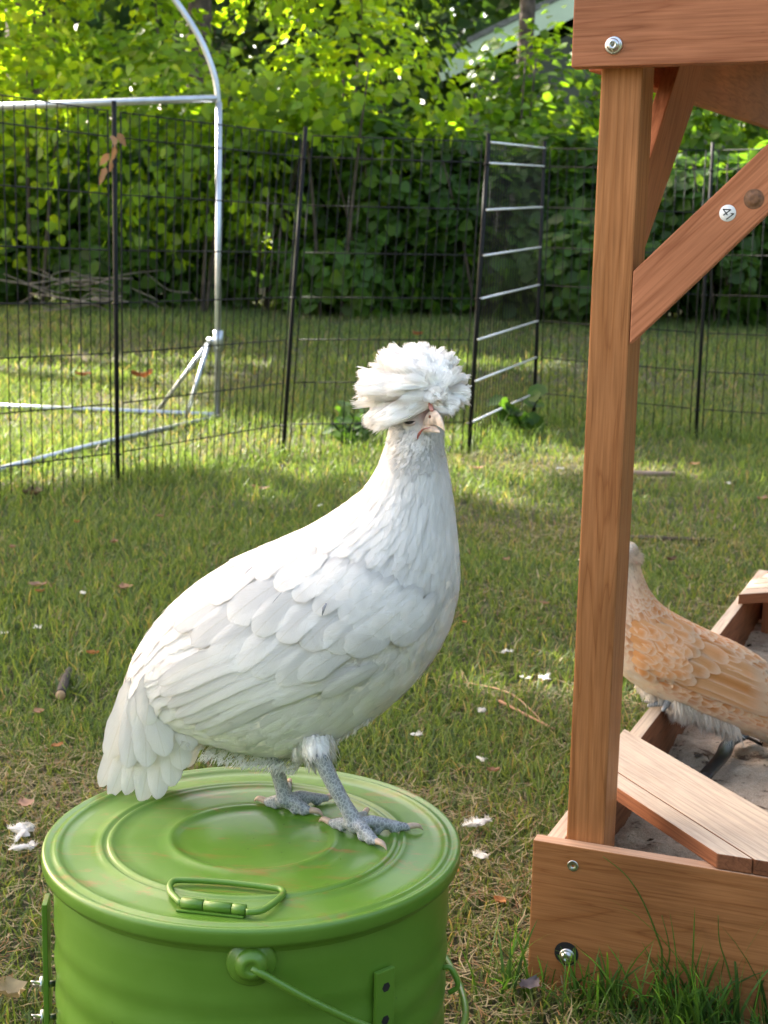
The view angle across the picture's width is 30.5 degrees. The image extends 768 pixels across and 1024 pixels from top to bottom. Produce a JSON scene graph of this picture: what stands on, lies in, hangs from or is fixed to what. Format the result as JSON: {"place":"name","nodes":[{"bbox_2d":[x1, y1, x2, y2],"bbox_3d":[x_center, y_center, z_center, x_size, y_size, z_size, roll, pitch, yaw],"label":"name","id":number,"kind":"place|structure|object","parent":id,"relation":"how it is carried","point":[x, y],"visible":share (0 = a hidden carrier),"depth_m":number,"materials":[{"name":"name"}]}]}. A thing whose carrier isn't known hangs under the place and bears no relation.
{"place":"outdoors","nodes":[
{"label":"outdoors","id":0,"kind":"place"},
{"bbox_2d":[74,8,486,121],"label":"sky","id":1,"kind":"structure","parent":0,"point":[75,26],"materials":[{"name":"white"}]},
{"bbox_2d":[0,287,767,1023],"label":"ground","id":2,"kind":"structure","parent":0,"point":[462,503],"depth_m":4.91,"materials":[{"name":"green plant"}]},
{"bbox_2d":[0,975,26,997],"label":"dead leaf","id":3,"kind":"object","parent":2,"relation":"on","point":[12,987],"visible":1,"depth_m":1.50,"materials":[{"name":"beige plant"}]},
{"bbox_2d":[6,820,35,841],"bbox_3d":[-0.491,0.428,1.889,0.042,0.017,0.069,1,10,0],"label":"fallen feather","id":4,"kind":"object","parent":2,"relation":"on","point":[20,829],"visible":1,"depth_m":1.90,"materials":[{"name":"white"}]},
{"bbox_2d":[5,839,37,850],"bbox_3d":[-0.472,0.438,1.843,0.028,0.013,0.047,10,13,43],"label":"fallen feather","id":5,"kind":"object","parent":2,"relation":"on","point":[31,845],"visible":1,"depth_m":1.84,"materials":[{"name":"white"}]},
{"bbox_2d":[16,797,34,806],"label":"dead leaf","id":6,"kind":"object","parent":2,"relation":"on","point":[24,802],"visible":1,"depth_m":2.00,"materials":[{"name":"plant"}]},
{"bbox_2d":[5,0,56,122],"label":"tree","id":7,"kind":"object","parent":2,"relation":"on","point":[37,90],"visible":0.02,"depth_m":16.66,"materials":[{"name":"green plant"}]},
{"bbox_2d":[23,484,41,494],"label":"dead leaf","id":8,"kind":"object","parent":2,"relation":"on","point":[35,491],"visible":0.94,"depth_m":4.70,"materials":[{"name":"brown plant"}]},
{"bbox_2d":[0,110,71,306],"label":"shrub","id":9,"kind":"object","parent":2,"relation":"on","point":[12,287],"visible":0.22,"depth_m":11.76,"materials":[{"name":"green plant"}]},
{"bbox_2d":[27,581,45,586],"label":"dead leaf","id":10,"kind":"object","parent":2,"relation":"on","point":[36,583],"visible":0.96,"depth_m":3.39,"materials":[{"name":"beige plant"}]},
{"bbox_2d":[32,708,43,712],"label":"dead leaf","id":11,"kind":"object","parent":2,"relation":"on","point":[36,709],"visible":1,"depth_m":2.42,"materials":[{"name":"brown plant"}]},
{"bbox_2d":[51,741,62,746],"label":"dead leaf","id":12,"kind":"object","parent":2,"relation":"on","point":[57,744],"visible":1,"depth_m":2.25,"materials":[{"name":"brown plant"}]},
{"bbox_2d":[0,0,118,162],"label":"young tree","id":13,"kind":"object","parent":2,"relation":"on","point":[25,9],"visible":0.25,"depth_m":12.56,"materials":[{"name":"green plant"}]},
{"bbox_2d":[0,11,119,309],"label":"young tree","id":14,"kind":"object","parent":2,"relation":"on","point":[23,77],"visible":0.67,"depth_m":11.08,"materials":[{"name":"green plant"}]},
{"bbox_2d":[55,667,71,699],"bbox_3d":[-0.591,0.314,2.604,0.020,0.020,0.172,0,10,-8],"label":"stick","id":15,"kind":"object","parent":2,"relation":"on","point":[60,693],"visible":0.92,"depth_m":2.56,"materials":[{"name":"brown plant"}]},
{"bbox_2d":[75,370,90,375],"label":"dead leaf","id":16,"kind":"object","parent":2,"relation":"on","point":[83,373],"visible":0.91,"depth_m":7.83,"materials":[{"name":"brown plant"}]},
{"bbox_2d":[86,650,98,653],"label":"dead leaf","id":17,"kind":"object","parent":2,"relation":"on","point":[91,651],"visible":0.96,"depth_m":2.79,"materials":[{"name":"brown plant"}]},
{"bbox_2d":[0,268,191,313],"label":"brush pile","id":18,"kind":"object","parent":2,"relation":"on","point":[67,280],"visible":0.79,"depth_m":10.93,"materials":[{"name":"brown wood"}]},
{"bbox_2d":[0,0,222,471],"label":"pipe frame","id":19,"kind":"object","parent":2,"relation":"on","point":[216,98],"visible":0.88,"depth_m":6.66,"materials":[{"name":"silver metal"}]},
{"bbox_2d":[10,112,224,312],"bbox_3d":[-2.327,-2.525,11.960,1.965,1.768,1.612,6,11,28],"label":"shrub","id":20,"kind":"object","parent":2,"relation":"on","point":[74,233],"visible":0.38,"depth_m":11.42,"materials":[{"name":"green plant"}]},
{"bbox_2d":[117,582,132,588],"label":"dead leaf","id":21,"kind":"object","parent":2,"relation":"on","point":[122,586],"visible":1,"depth_m":3.40,"materials":[{"name":"brown plant"}]},
{"bbox_2d":[132,368,152,377],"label":"dead leaf","id":22,"kind":"object","parent":2,"relation":"on","point":[136,373],"visible":0.83,"depth_m":7.78,"materials":[{"name":"brown plant"}]},
{"bbox_2d":[56,0,305,237],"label":"young tree","id":23,"kind":"object","parent":2,"relation":"on","point":[107,49],"visible":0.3,"depth_m":12.16,"materials":[{"name":"green plant"}]},
{"bbox_2d":[33,10,344,314],"bbox_3d":[-1.545,-2.675,10.975,2.349,2.346,1.618,-2,10,-21],"label":"young tree","id":24,"kind":"object","parent":2,"relation":"on","point":[231,85],"visible":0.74,"depth_m":10.72,"materials":[{"name":"green plant"}]},
{"bbox_2d":[186,0,211,134],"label":"tree","id":25,"kind":"object","parent":2,"relation":"on","point":[206,5],"visible":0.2,"depth_m":15.72,"materials":[{"name":"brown plant"}]},
{"bbox_2d":[137,113,351,312],"bbox_3d":[-1.036,-2.459,11.752,2.029,1.702,1.371,1,10,0],"label":"shrub","id":26,"kind":"object","parent":2,"relation":"on","point":[322,219],"visible":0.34,"depth_m":11.39,"materials":[{"name":"green plant"}]},
{"bbox_2d":[30,765,468,1023],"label":"metal bucket","id":27,"kind":"object","parent":2,"relation":"on","point":[215,895],"visible":0.94,"depth_m":1.13,"materials":[{"name":"green paint"}]},
{"bbox_2d":[97,341,471,849],"bbox_3d":[-0.096,0.059,1.266,0.340,0.432,0.166,3,10,10],"label":"hen","id":28,"kind":"object","parent":27,"relation":"on","point":[313,644],"visible":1,"depth_m":1.21,"materials":[{"name":"white"}]},
{"bbox_2d":[0,0,572,286],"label":"wood","id":29,"kind":"object","parent":2,"relation":"on","point":[495,11],"visible":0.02,"depth_m":22.06,"materials":[{"name":"green plant"}]},
{"bbox_2d":[155,0,478,122],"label":"tree","id":30,"kind":"object","parent":2,"relation":"on","point":[240,51],"visible":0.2,"depth_m":17.25,"materials":[{"name":"green plant"}]},
{"bbox_2d":[170,0,491,316],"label":"young tree","id":31,"kind":"object","parent":2,"relation":"on","point":[302,84],"visible":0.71,"depth_m":10.79,"materials":[{"name":"green plant"}]},
{"bbox_2d":[230,0,452,262],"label":"young tree","id":32,"kind":"object","parent":2,"relation":"on","point":[279,21],"visible":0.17,"depth_m":12.35,"materials":[{"name":"green plant"}]},
{"bbox_2d":[323,405,367,446],"bbox_3d":[-0.170,-0.370,6.167,0.158,0.181,0.156,7,11,31],"label":"weed","id":33,"kind":"object","parent":2,"relation":"on","point":[337,432],"visible":0.66,"depth_m":6.16,"materials":[{"name":"green plant"}]},
{"bbox_2d":[334,401,377,441],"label":"weed","id":34,"kind":"object","parent":2,"relation":"on","point":[358,417],"visible":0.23,"depth_m":6.33,"materials":[{"name":"green plant"}]},
{"bbox_2d":[261,99,478,318],"bbox_3d":[0.026,-2.441,11.500,2.071,1.827,1.695,1,10,0],"label":"shrub","id":35,"kind":"object","parent":2,"relation":"on","point":[385,126],"visible":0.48,"depth_m":11.08,"materials":[{"name":"green plant"}]},
{"bbox_2d":[0,94,767,500],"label":"wire fence","id":36,"kind":"object","parent":2,"relation":"on","point":[536,248],"visible":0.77,"depth_m":5.79,"materials":[{"name":"black metal"}]},
{"bbox_2d":[99,133,125,184],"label":"dried leaf","id":37,"kind":"object","parent":36,"relation":"hanging from","point":[105,158],"visible":1,"depth_m":4.81,"materials":[{"name":"brown plant"}]},
{"bbox_2d":[0,444,767,1023],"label":"dry thatch","id":38,"kind":"object","parent":2,"relation":"on","point":[458,954],"visible":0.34,"depth_m":2.09,"materials":[{"name":"beige plant"}]},
{"bbox_2d":[0,395,767,514],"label":"grass","id":39,"kind":"structure","parent":2,"relation":"on","point":[189,465],"depth_m":5.80,"materials":[{"name":"green plant"}]},
{"bbox_2d":[410,729,422,735],"bbox_3d":[0.056,0.369,2.360,0.023,0.010,0.016,-7,12,-39],"label":"fallen feather","id":40,"kind":"object","parent":2,"relation":"on","point":[418,734],"visible":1,"depth_m":2.36,"materials":[{"name":"white"}]},
{"bbox_2d":[361,124,587,321],"bbox_3d":[0.794,-2.296,11.465,2.170,1.649,1.406,1,10,0],"label":"shrub","id":41,"kind":"object","parent":2,"relation":"on","point":[410,260],"visible":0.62,"depth_m":11.10,"materials":[{"name":"green plant"}]},
{"bbox_2d":[461,814,492,826],"bbox_3d":[0.130,0.434,1.982,0.032,0.015,0.054,10,13,42],"label":"fallen feather","id":42,"kind":"object","parent":2,"relation":"on","point":[475,822],"visible":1,"depth_m":1.98,"materials":[{"name":"white"}]},
{"bbox_2d":[472,849,490,858],"bbox_3d":[0.129,0.452,1.863,0.029,0.011,0.024,10,13,41],"label":"fallen feather","id":43,"kind":"object","parent":2,"relation":"on","point":[478,854],"visible":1,"depth_m":1.86,"materials":[{"name":"white"}]},
{"bbox_2d":[477,707,485,711],"bbox_3d":[0.173,0.348,2.486,0.022,0.010,0.023,5,10,20],"label":"fallen feather","id":44,"kind":"object","parent":2,"relation":"on","point":[483,709],"visible":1,"depth_m":2.48,"materials":[{"name":"white"}]},
{"bbox_2d":[487,766,499,770],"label":"dead leaf","id":45,"kind":"object","parent":2,"relation":"on","point":[492,768],"visible":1,"depth_m":2.19,"materials":[{"name":"brown plant"}]},
{"bbox_2d":[397,4,600,162],"bbox_3d":[1.070,-3.041,12.235,2.320,2.729,1.826,1,10,0],"label":"young tree","id":46,"kind":"object","parent":2,"relation":"on","point":[519,106],"visible":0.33,"depth_m":11.96,"materials":[{"name":"green plant"}]},
{"bbox_2d":[494,895,505,902],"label":"dead leaf","id":47,"kind":"object","parent":2,"relation":"on","point":[499,899],"visible":1,"depth_m":1.72,"materials":[{"name":"brown plant"}]},
{"bbox_2d":[500,649,512,653],"bbox_3d":[0.250,0.285,2.895,0.037,0.009,0.022,-2,10,-18],"label":"fallen feather","id":48,"kind":"object","parent":2,"relation":"on","point":[510,650],"visible":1,"depth_m":2.89,"materials":[{"name":"white"}]},
{"bbox_2d":[464,681,554,733],"bbox_3d":[0.240,0.350,2.557,0.039,0.011,0.349,-3,10,-23],"label":"dry stem","id":49,"kind":"object","parent":2,"relation":"on","point":[510,694],"visible":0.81,"depth_m":2.61,"materials":[{"name":"brown plant"}]},
{"bbox_2d":[488,383,547,433],"bbox_3d":[0.617,-0.477,6.547,0.277,0.241,0.184,1,10,0],"label":"weed","id":50,"kind":"object","parent":2,"relation":"on","point":[516,415],"visible":0.86,"depth_m":6.51,"materials":[{"name":"green plant"}]},
{"bbox_2d":[516,0,535,139],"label":"tree","id":51,"kind":"object","parent":2,"relation":"on","point":[527,9],"visible":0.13,"depth_m":14.51,"materials":[{"name":"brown plant"}]},
{"bbox_2d":[498,699,554,729],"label":"dry stem","id":52,"kind":"object","parent":2,"relation":"on","point":[513,708],"visible":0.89,"depth_m":2.50,"materials":[{"name":"brown plant"}]},
{"bbox_2d":[519,975,539,988],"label":"dead leaf","id":53,"kind":"object","parent":2,"relation":"on","point":[531,982],"visible":1,"depth_m":1.52,"materials":[{"name":"grey plant"}]},
{"bbox_2d":[538,672,551,679],"bbox_3d":[0.309,0.314,2.698,0.029,0.012,0.042,1,10,0],"label":"fallen feather","id":54,"kind":"object","parent":2,"relation":"on","point":[545,676],"visible":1,"depth_m":2.69,"materials":[{"name":"white"}]},
{"bbox_2d":[424,0,758,153],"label":"house","id":55,"kind":"structure","parent":2,"relation":"on","point":[557,11],"depth_m":20.13,"materials":[{"name":"white"}]},
{"bbox_2d":[481,47,711,154],"bbox_3d":[1.893,-2.970,12.682,1.839,2.463,1.909,9,12,37],"label":"young tree","id":56,"kind":"object","parent":2,"relation":"on","point":[583,91],"visible":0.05,"depth_m":12.16,"materials":[{"name":"green plant"}]},
{"bbox_2d":[503,113,700,323],"bbox_3d":[1.858,-2.260,11.086,1.925,1.740,1.674,1,10,0],"label":"shrub","id":57,"kind":"object","parent":2,"relation":"on","point":[559,138],"visible":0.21,"depth_m":10.82,"materials":[{"name":"green plant"}]},
{"bbox_2d":[603,856,662,988],"bbox_3d":[0.266,0.452,1.503,0.075,0.162,0.005,6,10,24],"label":"grass blade","id":58,"kind":"object","parent":2,"relation":"on","point":[656,934],"depth_m":1.49,"materials":[{"name":"green plant"}]},
{"bbox_2d":[528,0,767,1023],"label":"sandbox","id":59,"kind":"object","parent":2,"relation":"on","point":[680,58],"visible":0.88,"depth_m":1.49,"materials":[{"name":"brown wood"}]},
{"bbox_2d":[614,619,767,860],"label":"sand","id":60,"kind":"structure","parent":59,"relation":"in","point":[742,772],"depth_m":2.03,"materials":[{"name":"grey sand"}]},
{"bbox_2d":[578,541,767,747],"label":"hen","id":61,"kind":"object","parent":60,"relation":"on","point":[680,670],"visible":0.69,"depth_m":1.99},
{"bbox_2d":[635,623,765,844],"bbox_3d":[1.027,0.379,2.067,1.180,0.031,1.527,5,10,21],"label":"sand debris","id":62,"kind":"object","parent":60,"relation":"on","point":[697,755],"visible":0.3,"depth_m":2.09,"materials":[{"name":"grey sand"}]},
{"bbox_2d":[699,735,763,778],"bbox_3d":[0.494,0.352,2.042,0.061,0.010,0.229,9,12,38],"label":"chicken leg","id":63,"kind":"object","parent":60,"relation":"on","point":[716,763],"visible":0.69,"depth_m":2.02,"materials":[{"name":"grey"}]},
{"bbox_2d":[633,470,675,476],"bbox_3d":[1.061,-0.154,5.606,0.213,0.026,0.053,1,10,0],"label":"stick","id":64,"kind":"object","parent":2,"relation":"on","point":[647,473],"visible":0.66,"depth_m":5.59,"materials":[{"name":"brown wood"}]},
{"bbox_2d":[658,915,669,1001],"bbox_3d":[0.298,0.481,1.497,0.010,0.107,0.011,1,10,0],"label":"grass blade","id":65,"kind":"object","parent":2,"relation":"on","point":[669,952],"depth_m":1.49,"materials":[{"name":"green plant"}]},
{"bbox_2d":[567,52,767,317],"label":"young tree","id":66,"kind":"object","parent":2,"relation":"on","point":[696,133],"visible":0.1,"depth_m":11.67,"materials":[{"name":"green plant"}]},
{"bbox_2d":[666,555,676,559],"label":"dead leaf","id":67,"kind":"object","parent":2,"relation":"on","point":[674,557],"visible":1,"depth_m":3.87,"materials":[{"name":"brown plant"}]},
{"bbox_2d":[631,535,717,541],"bbox_3d":[0.873,0.081,4.237,0.260,0.017,0.026,2,10,2],"label":"stick","id":68,"kind":"object","parent":2,"relation":"on","point":[662,537],"visible":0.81,"depth_m":4.23,"materials":[{"name":"brown wood"}]},
{"bbox_2d":[650,135,767,328],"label":"shrub","id":69,"kind":"object","parent":2,"relation":"on","point":[725,264],"visible":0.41,"depth_m":10.74,"materials":[{"name":"green plant"}]},
{"bbox_2d":[718,916,734,1023],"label":"grass blade","id":70,"kind":"object","parent":2,"relation":"on","point":[733,989],"depth_m":1.47,"materials":[{"name":"green plant"}]},
{"bbox_2d":[703,113,766,150],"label":"tree","id":71,"kind":"object","parent":2,"relation":"on","point":[749,133],"visible":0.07,"depth_m":16.81,"materials":[{"name":"green plant"}]},
{"bbox_2d":[459,903,767,1023],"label":"tall grass","id":72,"kind":"structure","parent":0,"point":[692,1000],"depth_m":1.48,"materials":[{"name":"green plant"}]}
]}

